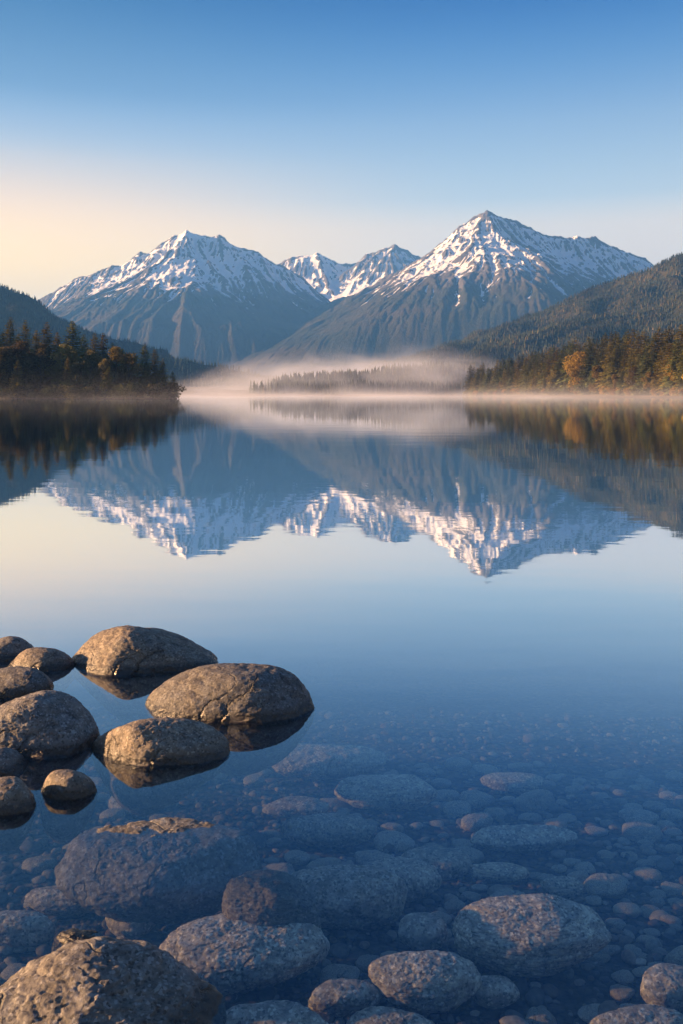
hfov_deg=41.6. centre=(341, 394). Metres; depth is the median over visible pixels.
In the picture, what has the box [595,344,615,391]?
spruce
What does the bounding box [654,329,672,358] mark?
spruce
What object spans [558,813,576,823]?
cobble
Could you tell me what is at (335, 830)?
submerged stone
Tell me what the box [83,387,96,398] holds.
bush
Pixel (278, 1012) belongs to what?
submerged stone
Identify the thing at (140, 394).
bush
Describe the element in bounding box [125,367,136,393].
spruce
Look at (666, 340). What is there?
spruce
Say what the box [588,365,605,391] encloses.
broadleaf tree
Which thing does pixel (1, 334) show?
spruce
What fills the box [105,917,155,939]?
submerged stone
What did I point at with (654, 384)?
spruce
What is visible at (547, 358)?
spruce
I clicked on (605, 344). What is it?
spruce
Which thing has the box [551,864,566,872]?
cobble
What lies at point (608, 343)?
spruce
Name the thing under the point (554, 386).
spruce
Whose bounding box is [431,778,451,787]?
cobble
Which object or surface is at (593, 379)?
spruce
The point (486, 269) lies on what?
mountain
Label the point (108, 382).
spruce
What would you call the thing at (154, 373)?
spruce
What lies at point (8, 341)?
spruce
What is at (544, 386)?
spruce
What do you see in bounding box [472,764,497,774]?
cobble
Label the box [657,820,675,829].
cobble
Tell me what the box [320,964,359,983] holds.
cobble
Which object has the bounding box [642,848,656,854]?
cobble
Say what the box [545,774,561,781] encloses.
cobble
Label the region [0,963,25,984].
cobble
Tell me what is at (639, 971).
cobble
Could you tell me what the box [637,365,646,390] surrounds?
spruce
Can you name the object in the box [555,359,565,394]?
spruce
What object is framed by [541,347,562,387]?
spruce
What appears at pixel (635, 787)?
cobble
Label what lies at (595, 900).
cobble
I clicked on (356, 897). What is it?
submerged stone
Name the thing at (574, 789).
cobble
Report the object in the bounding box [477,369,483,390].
spruce
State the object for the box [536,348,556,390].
spruce
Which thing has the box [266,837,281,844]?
cobble
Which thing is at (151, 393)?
bush
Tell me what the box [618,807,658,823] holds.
cobble
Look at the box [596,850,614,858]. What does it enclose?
cobble
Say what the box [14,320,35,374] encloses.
spruce
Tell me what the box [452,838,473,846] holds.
cobble
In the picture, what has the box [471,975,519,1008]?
submerged stone
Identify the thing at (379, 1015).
submerged stone
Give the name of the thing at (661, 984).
submerged stone
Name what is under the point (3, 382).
spruce
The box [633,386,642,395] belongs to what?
bush
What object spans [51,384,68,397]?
bush
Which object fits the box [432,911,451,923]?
cobble
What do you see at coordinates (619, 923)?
cobble
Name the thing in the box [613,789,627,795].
cobble
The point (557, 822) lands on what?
cobble
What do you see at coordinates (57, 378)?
spruce
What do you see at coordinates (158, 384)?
bush
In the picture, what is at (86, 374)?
spruce
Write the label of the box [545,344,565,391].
spruce
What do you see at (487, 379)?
spruce
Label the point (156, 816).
cobble
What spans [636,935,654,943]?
cobble
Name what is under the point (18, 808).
boulder
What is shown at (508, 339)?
forest
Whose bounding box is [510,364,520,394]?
spruce
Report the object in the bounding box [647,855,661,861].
cobble
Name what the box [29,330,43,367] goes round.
spruce
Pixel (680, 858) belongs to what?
cobble
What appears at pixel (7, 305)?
forest
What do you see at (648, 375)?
broadleaf tree
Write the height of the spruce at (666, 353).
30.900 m
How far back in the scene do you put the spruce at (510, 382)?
773.49 m
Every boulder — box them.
[0,636,33,661]
[0,666,53,704]
[0,690,99,814]
[0,747,31,787]
[0,776,36,851]
[0,936,226,1023]
[8,647,74,691]
[39,769,97,843]
[52,928,102,951]
[54,817,262,924]
[72,625,217,723]
[90,717,230,816]
[144,663,315,776]
[221,869,320,928]
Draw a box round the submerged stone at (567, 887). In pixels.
[540,876,583,899]
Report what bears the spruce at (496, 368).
on the ground
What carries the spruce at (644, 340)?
on the ground
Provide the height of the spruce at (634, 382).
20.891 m
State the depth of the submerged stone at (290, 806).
4.43 m
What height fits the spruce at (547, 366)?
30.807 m
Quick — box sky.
[0,0,682,299]
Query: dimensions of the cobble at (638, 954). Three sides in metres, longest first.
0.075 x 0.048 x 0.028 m
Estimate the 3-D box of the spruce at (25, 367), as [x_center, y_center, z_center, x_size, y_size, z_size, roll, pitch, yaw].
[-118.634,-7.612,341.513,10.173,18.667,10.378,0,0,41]
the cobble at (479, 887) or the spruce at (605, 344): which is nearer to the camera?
the cobble at (479, 887)
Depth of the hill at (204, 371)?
1961.59 m
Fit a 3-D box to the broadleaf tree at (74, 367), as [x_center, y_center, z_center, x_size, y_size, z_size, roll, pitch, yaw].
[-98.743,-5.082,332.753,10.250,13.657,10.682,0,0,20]
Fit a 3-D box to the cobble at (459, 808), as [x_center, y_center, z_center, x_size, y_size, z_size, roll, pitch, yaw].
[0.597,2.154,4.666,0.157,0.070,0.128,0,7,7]
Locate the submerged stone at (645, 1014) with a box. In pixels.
[589,1004,682,1023]
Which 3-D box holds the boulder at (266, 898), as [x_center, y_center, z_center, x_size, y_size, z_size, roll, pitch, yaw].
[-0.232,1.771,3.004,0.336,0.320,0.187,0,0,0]
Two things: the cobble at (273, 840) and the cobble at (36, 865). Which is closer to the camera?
the cobble at (36, 865)
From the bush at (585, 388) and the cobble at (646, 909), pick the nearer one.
the cobble at (646, 909)
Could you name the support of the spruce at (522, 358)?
on the ground
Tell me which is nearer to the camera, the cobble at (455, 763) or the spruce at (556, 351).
the cobble at (455, 763)
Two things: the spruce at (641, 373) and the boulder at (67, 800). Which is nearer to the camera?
the boulder at (67, 800)
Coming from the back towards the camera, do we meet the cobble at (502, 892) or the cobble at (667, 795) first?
the cobble at (667, 795)
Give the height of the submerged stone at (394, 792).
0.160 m
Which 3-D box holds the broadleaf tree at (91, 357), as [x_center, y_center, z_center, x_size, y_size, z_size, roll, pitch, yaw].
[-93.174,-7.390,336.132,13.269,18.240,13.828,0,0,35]
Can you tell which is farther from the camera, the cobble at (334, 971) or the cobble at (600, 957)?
the cobble at (600, 957)
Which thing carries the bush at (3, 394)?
on the ground
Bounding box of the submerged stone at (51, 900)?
[24,885,94,916]
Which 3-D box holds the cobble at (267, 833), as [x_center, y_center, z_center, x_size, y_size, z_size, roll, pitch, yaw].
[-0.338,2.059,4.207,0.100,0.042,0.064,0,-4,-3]
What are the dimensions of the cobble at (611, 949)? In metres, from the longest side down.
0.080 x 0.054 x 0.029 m
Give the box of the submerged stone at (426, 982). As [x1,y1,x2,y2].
[368,950,481,1015]
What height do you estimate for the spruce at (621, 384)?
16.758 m
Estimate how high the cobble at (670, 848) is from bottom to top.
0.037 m
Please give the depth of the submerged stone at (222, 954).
2.84 m
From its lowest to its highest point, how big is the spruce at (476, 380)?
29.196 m
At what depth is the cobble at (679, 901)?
3.56 m
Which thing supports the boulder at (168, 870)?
on the ground
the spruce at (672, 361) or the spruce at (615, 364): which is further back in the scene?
the spruce at (615, 364)
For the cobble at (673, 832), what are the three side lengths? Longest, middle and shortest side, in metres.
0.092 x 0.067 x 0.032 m
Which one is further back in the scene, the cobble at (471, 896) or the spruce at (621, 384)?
the spruce at (621, 384)
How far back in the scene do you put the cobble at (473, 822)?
4.38 m
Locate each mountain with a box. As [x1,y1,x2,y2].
[36,230,330,367]
[228,210,653,376]
[277,244,420,300]
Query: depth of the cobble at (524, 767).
5.38 m
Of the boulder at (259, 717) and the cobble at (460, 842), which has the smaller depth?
the cobble at (460, 842)
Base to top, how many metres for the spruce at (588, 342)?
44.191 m
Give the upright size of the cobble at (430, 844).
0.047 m
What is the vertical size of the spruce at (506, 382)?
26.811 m
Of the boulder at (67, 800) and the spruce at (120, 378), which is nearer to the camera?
the boulder at (67, 800)
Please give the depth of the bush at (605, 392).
575.86 m
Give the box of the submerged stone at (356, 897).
[291,864,407,929]
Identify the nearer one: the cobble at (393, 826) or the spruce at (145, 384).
the cobble at (393, 826)
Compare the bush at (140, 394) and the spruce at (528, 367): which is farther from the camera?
the spruce at (528, 367)
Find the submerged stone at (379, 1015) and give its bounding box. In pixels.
[346,1006,434,1023]
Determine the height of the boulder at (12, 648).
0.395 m
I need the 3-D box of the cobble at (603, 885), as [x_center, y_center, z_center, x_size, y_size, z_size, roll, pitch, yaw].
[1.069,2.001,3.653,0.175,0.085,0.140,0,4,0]
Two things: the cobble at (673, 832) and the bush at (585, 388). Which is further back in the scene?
the bush at (585, 388)
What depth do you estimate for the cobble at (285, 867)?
3.70 m
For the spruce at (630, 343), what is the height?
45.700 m
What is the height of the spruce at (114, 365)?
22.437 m
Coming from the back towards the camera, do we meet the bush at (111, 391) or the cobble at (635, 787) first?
the bush at (111, 391)
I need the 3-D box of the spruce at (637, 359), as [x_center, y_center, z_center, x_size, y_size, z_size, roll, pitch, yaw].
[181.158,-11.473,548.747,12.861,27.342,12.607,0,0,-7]
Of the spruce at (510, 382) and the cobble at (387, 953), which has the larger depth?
the spruce at (510, 382)
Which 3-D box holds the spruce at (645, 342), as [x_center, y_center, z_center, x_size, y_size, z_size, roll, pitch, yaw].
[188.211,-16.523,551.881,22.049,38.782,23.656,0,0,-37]
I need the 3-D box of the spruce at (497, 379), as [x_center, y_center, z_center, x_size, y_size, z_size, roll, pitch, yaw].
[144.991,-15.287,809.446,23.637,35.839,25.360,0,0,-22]
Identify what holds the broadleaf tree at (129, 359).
on the ground
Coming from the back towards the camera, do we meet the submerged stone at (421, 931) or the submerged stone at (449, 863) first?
the submerged stone at (449, 863)
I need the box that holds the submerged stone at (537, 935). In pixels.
[452,893,611,977]
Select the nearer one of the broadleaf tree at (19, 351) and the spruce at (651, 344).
the broadleaf tree at (19, 351)
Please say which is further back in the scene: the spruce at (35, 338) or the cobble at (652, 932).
the spruce at (35, 338)
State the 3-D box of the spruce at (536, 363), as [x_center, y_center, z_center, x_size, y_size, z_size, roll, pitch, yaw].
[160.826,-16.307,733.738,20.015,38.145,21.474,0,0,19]
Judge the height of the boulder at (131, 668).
0.579 m
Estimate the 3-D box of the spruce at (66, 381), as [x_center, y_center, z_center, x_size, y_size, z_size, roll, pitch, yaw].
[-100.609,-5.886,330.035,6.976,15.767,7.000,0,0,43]
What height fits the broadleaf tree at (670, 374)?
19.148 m
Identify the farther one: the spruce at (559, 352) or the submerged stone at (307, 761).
the spruce at (559, 352)
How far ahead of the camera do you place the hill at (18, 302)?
2355.91 m
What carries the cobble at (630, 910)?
on the ground
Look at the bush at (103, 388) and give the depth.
326.72 m
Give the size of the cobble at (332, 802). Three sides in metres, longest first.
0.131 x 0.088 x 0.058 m
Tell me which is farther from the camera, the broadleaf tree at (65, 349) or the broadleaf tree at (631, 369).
the broadleaf tree at (631, 369)
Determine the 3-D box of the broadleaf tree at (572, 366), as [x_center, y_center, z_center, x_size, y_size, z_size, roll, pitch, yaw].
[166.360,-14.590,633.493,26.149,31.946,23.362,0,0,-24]
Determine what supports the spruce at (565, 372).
on the ground
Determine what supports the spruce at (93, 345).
on the ground
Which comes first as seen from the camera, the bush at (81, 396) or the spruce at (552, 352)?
the bush at (81, 396)
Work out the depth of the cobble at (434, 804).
4.74 m
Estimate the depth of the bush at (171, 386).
327.50 m
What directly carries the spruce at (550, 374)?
on the ground
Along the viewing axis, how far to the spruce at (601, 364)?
601.97 m
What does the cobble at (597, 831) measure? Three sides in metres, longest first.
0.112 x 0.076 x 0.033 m
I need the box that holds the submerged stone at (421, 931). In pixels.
[398,912,447,950]
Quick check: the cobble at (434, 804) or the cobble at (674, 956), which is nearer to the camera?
the cobble at (674, 956)
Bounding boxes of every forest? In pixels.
[0,284,172,358]
[31,341,315,386]
[249,360,491,394]
[357,252,682,372]
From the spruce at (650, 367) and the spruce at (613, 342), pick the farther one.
the spruce at (613, 342)
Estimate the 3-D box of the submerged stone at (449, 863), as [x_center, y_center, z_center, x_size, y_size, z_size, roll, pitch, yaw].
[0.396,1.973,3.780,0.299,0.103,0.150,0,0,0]
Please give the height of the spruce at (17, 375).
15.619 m
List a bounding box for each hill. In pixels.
[0,287,171,358]
[32,345,257,380]
[357,255,682,373]
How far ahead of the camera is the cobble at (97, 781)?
4.93 m
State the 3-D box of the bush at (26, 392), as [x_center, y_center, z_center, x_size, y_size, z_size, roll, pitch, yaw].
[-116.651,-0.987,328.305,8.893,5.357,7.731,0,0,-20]
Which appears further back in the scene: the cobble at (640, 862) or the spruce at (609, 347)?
the spruce at (609, 347)
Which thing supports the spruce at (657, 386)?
on the ground
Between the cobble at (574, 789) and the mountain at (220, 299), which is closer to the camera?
the cobble at (574, 789)
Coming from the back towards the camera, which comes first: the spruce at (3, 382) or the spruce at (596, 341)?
the spruce at (596, 341)
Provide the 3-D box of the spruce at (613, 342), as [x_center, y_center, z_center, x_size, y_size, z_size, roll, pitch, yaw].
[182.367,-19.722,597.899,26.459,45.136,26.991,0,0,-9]
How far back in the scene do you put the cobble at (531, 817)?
4.52 m
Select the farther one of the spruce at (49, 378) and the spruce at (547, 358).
the spruce at (547, 358)
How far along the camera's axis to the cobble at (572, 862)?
3.94 m
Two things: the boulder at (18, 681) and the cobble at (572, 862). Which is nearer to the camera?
the cobble at (572, 862)
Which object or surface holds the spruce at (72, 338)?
on the ground
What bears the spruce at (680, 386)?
on the ground
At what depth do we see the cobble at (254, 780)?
5.00 m
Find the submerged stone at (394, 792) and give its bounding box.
[334,774,437,811]
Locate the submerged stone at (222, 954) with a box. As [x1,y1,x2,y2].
[159,913,329,995]
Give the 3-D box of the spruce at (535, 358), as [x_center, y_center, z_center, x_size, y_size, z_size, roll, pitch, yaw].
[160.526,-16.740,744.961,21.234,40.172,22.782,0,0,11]
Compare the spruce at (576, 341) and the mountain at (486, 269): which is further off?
the mountain at (486, 269)
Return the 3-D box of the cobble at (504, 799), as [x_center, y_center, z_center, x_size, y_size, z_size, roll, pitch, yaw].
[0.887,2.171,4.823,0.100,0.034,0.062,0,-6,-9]
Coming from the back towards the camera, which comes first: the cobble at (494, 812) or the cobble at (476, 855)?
the cobble at (494, 812)
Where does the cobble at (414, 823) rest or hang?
on the ground
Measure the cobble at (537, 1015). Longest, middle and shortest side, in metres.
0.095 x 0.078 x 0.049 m
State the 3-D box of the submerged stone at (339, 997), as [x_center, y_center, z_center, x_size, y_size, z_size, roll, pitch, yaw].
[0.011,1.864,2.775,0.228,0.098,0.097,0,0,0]
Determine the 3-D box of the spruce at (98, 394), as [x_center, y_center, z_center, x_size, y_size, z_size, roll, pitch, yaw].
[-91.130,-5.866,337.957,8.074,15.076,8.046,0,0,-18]
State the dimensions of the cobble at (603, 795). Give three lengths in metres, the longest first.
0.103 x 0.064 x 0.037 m
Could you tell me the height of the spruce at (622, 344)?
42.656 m
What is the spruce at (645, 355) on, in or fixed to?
on the ground
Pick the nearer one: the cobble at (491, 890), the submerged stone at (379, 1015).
the submerged stone at (379, 1015)
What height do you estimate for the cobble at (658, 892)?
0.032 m
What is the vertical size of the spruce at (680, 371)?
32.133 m
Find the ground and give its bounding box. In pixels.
[0,383,682,1023]
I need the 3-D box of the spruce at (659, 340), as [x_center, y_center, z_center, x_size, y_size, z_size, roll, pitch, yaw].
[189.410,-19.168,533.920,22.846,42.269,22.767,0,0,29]
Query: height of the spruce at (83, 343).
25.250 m
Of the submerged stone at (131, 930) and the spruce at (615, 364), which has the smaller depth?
the submerged stone at (131, 930)
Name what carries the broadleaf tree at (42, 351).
on the ground
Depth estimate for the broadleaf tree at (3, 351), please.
333.05 m
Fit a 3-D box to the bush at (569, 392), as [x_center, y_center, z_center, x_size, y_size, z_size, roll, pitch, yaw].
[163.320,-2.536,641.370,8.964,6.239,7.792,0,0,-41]
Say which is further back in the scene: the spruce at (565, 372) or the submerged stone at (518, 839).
the spruce at (565, 372)
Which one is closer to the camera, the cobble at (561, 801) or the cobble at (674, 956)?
the cobble at (674, 956)
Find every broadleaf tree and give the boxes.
[0,347,23,388]
[2,340,39,385]
[22,343,58,395]
[44,344,78,385]
[61,362,86,396]
[75,350,104,389]
[91,359,118,392]
[98,346,132,385]
[119,352,143,385]
[531,376,538,391]
[545,370,558,391]
[561,351,587,392]
[570,370,580,391]
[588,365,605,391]
[608,374,620,393]
[625,366,639,389]
[641,372,651,389]
[664,363,680,385]
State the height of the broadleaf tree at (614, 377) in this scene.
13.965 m
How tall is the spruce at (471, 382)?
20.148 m
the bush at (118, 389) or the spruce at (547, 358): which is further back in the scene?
the spruce at (547, 358)
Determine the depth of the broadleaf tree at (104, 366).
331.57 m
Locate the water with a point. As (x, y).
(502, 532)
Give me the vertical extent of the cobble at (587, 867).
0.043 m
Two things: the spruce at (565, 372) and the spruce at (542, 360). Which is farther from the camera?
the spruce at (542, 360)
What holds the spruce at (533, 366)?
on the ground
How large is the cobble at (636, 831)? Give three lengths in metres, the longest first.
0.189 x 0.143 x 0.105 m
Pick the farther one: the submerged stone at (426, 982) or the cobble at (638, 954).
the cobble at (638, 954)
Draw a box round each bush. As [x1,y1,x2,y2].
[0,388,13,398]
[5,385,28,398]
[11,385,33,398]
[41,385,63,398]
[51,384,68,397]
[60,386,81,398]
[78,388,89,398]
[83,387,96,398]
[94,382,115,398]
[108,389,117,398]
[111,383,128,398]
[119,383,144,398]
[136,391,144,397]
[144,384,163,398]
[152,383,170,397]
[154,382,185,398]
[564,387,572,394]
[583,387,591,394]
[598,386,607,394]
[603,387,609,394]
[623,388,629,395]
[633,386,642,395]
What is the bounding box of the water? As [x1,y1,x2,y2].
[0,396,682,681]
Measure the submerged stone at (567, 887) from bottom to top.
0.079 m
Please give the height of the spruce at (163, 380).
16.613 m
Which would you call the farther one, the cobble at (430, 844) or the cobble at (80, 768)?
the cobble at (80, 768)
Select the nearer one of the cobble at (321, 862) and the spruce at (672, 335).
the cobble at (321, 862)
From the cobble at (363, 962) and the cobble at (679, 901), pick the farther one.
the cobble at (679, 901)
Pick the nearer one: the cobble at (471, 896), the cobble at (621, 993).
the cobble at (621, 993)
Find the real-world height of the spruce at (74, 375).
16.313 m
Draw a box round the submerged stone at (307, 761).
[271,743,387,779]
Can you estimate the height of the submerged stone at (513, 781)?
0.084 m
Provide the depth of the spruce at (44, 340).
351.35 m
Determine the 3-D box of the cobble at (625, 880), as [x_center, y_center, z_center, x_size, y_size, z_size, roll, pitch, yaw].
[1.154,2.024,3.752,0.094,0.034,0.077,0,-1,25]
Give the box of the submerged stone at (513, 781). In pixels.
[480,772,544,791]
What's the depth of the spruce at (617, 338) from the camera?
591.58 m
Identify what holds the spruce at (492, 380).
on the ground
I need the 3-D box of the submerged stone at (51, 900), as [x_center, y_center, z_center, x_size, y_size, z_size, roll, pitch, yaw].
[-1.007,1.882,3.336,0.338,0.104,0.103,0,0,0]
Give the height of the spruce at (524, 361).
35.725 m
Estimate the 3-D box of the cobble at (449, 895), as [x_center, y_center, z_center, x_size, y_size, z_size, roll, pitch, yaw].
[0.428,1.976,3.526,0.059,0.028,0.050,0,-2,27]
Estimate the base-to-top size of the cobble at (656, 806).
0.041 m
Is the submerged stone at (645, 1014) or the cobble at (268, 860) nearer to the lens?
the submerged stone at (645, 1014)
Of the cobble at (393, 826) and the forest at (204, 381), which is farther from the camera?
the forest at (204, 381)
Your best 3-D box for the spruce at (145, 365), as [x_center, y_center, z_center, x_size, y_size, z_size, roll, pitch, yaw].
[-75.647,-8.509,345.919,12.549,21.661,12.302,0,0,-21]
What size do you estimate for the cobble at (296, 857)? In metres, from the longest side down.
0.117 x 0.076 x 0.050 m
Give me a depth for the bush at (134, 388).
324.70 m
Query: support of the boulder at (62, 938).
on the ground
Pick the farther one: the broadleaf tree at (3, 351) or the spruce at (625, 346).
the spruce at (625, 346)
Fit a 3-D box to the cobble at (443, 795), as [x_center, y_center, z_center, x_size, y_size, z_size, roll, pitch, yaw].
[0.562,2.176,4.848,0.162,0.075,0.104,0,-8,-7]
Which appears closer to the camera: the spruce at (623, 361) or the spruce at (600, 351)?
the spruce at (623, 361)
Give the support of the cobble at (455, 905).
on the ground
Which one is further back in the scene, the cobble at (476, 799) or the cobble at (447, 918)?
the cobble at (476, 799)
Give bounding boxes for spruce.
[0,317,20,373]
[0,332,7,346]
[0,353,10,391]
[9,359,26,397]
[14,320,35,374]
[20,351,36,391]
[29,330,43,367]
[31,356,44,393]
[37,322,58,383]
[41,366,51,394]
[50,367,62,397]
[51,321,88,383]
[52,332,64,363]
[60,357,74,397]
[70,357,78,396]
[77,335,92,370]
[77,364,97,395]
[84,334,105,377]
[93,333,109,374]
[93,359,102,396]
[99,366,114,398]
[104,342,119,380]
[114,364,125,385]
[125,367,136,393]
[134,346,156,389]
[142,369,149,396]
[146,350,164,396]
[155,358,169,384]
[168,371,181,398]
[462,365,473,395]
[468,377,473,395]
[469,369,482,395]
[471,376,478,395]
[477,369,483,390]
[479,367,492,394]
[487,365,497,395]
[490,360,501,382]
[491,358,506,394]
[498,356,514,385]
[500,368,506,390]
[501,366,511,388]
[503,364,515,393]
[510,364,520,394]
[513,354,526,376]
[514,359,527,386]
[516,363,526,394]
[519,360,532,394]
[524,350,539,386]
[525,359,537,394]
[527,351,540,394]
[528,351,545,393]
[532,362,544,393]
[536,347,554,386]
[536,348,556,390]
[539,359,551,389]
[539,373,549,394]
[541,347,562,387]
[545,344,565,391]
[546,362,555,394]
[547,361,562,394]
[554,344,572,390]
[555,341,577,392]
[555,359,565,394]
[561,339,582,380]
[572,337,594,392]
[573,345,597,393]
[585,358,601,394]
[587,337,606,392]
[592,340,600,364]
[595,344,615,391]
[597,331,623,393]
[598,332,613,365]
[598,358,604,383]
[601,332,617,369]
[601,343,623,394]
[608,334,623,368]
[614,329,632,374]
[614,333,630,360]
[615,372,626,395]
[616,353,628,385]
[618,329,640,383]
[621,350,634,395]
[626,330,642,372]
[627,329,650,376]
[627,363,639,395]
[629,352,651,394]
[632,354,642,383]
[634,336,653,364]
[635,333,660,381]
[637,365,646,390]
[639,349,658,392]
[641,329,664,372]
[649,367,658,394]
[650,350,664,389]
[653,326,675,393]
[653,360,665,395]
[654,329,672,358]
[656,324,682,389]
[656,342,674,395]
[660,336,682,395]
[668,329,675,349]
[672,345,682,395]
[674,368,682,395]
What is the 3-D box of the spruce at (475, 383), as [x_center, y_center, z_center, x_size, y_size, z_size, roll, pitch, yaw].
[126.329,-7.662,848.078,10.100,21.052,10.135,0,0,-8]
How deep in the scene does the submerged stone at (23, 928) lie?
3.07 m
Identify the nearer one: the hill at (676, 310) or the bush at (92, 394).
the bush at (92, 394)
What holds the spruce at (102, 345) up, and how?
on the ground
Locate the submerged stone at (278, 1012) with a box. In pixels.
[225,1000,328,1023]
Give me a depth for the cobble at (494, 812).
4.58 m
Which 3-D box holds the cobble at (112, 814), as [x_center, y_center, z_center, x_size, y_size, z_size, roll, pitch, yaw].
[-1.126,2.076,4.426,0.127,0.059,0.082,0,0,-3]
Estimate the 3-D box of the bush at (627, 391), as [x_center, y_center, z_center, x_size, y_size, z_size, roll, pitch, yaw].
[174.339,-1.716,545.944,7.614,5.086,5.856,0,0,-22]
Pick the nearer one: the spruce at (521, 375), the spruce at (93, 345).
the spruce at (93, 345)
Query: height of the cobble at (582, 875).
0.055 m
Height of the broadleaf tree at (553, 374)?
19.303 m
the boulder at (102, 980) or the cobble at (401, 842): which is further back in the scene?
the cobble at (401, 842)
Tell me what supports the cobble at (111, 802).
on the ground
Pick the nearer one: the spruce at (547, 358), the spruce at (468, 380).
the spruce at (547, 358)
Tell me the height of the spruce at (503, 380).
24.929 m
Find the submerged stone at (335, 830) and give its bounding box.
[282,813,373,847]
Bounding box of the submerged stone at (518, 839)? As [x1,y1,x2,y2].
[470,824,577,853]
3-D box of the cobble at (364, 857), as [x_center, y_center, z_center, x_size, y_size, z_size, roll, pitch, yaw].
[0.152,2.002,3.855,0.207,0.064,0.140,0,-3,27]
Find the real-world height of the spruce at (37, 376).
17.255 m
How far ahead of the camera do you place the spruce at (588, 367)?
621.25 m
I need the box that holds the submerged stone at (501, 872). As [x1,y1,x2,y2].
[467,862,529,882]
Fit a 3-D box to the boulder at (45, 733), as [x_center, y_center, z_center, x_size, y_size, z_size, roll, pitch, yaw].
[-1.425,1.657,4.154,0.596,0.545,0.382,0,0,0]
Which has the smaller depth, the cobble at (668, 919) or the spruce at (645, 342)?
the cobble at (668, 919)
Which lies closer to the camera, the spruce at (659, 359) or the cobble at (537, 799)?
the cobble at (537, 799)
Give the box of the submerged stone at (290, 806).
[262,796,329,817]
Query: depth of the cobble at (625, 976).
2.99 m
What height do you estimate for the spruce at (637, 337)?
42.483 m
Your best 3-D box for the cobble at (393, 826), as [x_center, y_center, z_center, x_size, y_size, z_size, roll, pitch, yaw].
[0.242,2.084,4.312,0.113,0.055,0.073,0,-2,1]
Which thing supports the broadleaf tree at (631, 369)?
on the ground
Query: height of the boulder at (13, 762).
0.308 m
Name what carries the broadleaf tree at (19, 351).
on the ground
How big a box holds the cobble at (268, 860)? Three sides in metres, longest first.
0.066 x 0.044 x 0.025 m
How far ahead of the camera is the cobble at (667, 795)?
4.92 m
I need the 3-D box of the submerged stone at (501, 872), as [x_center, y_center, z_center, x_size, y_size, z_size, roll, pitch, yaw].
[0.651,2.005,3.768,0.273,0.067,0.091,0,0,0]
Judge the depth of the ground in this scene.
5.76 m
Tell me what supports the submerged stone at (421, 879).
on the ground
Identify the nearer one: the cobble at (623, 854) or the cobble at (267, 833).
the cobble at (623, 854)
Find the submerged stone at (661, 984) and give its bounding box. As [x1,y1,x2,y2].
[640,963,682,1011]
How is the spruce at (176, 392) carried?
on the ground
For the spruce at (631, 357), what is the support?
on the ground
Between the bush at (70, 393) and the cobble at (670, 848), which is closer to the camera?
the cobble at (670, 848)
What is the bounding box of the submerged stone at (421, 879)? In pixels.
[366,856,441,901]
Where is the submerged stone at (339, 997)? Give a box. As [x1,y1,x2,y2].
[308,978,381,1017]
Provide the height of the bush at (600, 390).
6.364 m
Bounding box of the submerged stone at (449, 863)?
[402,846,471,880]
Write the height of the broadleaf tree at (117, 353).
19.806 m
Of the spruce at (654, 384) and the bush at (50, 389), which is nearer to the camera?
the bush at (50, 389)
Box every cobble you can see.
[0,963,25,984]
[21,856,57,873]
[30,875,45,883]
[76,764,84,772]
[91,777,102,785]
[99,808,125,821]
[106,796,128,812]
[149,814,168,820]
[243,774,264,785]
[255,769,270,776]
[260,829,279,837]
[262,862,294,873]
[264,857,278,863]
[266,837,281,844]
[284,850,309,864]
[306,857,341,868]
[320,798,340,810]
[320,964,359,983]
[342,860,353,864]
[354,850,393,864]
[355,954,379,971]
[373,830,414,851]
[380,822,403,832]
[380,951,398,956]
[409,822,422,827]
[423,842,442,846]
[429,820,443,826]
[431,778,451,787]
[431,802,440,807]
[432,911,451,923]
[434,789,459,801]
[442,800,471,816]
[444,893,457,899]
[444,898,464,913]
[445,756,471,771]
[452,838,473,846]
[456,846,483,863]
[459,790,494,808]
[461,812,492,832]
[461,891,480,901]
[471,884,487,891]
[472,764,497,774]
[484,807,506,818]
[487,884,509,894]
[490,889,524,896]
[499,796,514,802]
[508,762,532,772]
[513,789,555,810]
[518,812,541,822]
[525,1007,556,1023]
[538,874,557,881]
[543,818,566,828]
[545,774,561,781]
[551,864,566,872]
[556,799,568,804]
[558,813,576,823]
[563,858,580,866]
[565,785,584,793]
[567,871,588,880]
[573,861,595,873]
[578,1003,599,1023]
[583,873,626,898]
[584,826,608,836]
[585,895,601,905]
[591,792,608,797]
[592,953,610,962]
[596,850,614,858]
[600,945,619,954]
[605,918,625,929]
[609,984,634,1001]
[611,873,629,884]
[611,969,633,983]
[612,902,638,917]
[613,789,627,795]
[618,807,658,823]
[620,851,636,857]
[620,1003,635,1007]
[622,822,662,842]
[624,944,641,951]
[629,785,640,789]
[632,966,649,976]
[633,867,662,881]
[633,951,647,957]
[636,859,655,866]
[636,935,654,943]
[640,904,659,917]
[642,801,666,811]
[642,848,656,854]
[643,928,660,936]
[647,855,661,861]
[648,961,664,966]
[649,889,665,898]
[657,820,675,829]
[659,791,677,799]
[660,914,681,924]
[661,808,682,820]
[661,882,682,895]
[663,843,681,852]
[664,827,682,837]
[664,945,682,965]
[667,898,682,906]
[676,856,682,863]
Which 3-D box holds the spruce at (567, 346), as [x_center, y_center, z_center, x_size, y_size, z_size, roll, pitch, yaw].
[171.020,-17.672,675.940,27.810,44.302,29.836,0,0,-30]
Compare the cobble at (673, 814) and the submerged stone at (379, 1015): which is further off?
the cobble at (673, 814)
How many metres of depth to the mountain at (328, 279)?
7387.45 m
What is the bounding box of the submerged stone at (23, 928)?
[0,910,55,947]
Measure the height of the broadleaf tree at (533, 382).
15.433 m
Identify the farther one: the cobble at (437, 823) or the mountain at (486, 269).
the mountain at (486, 269)

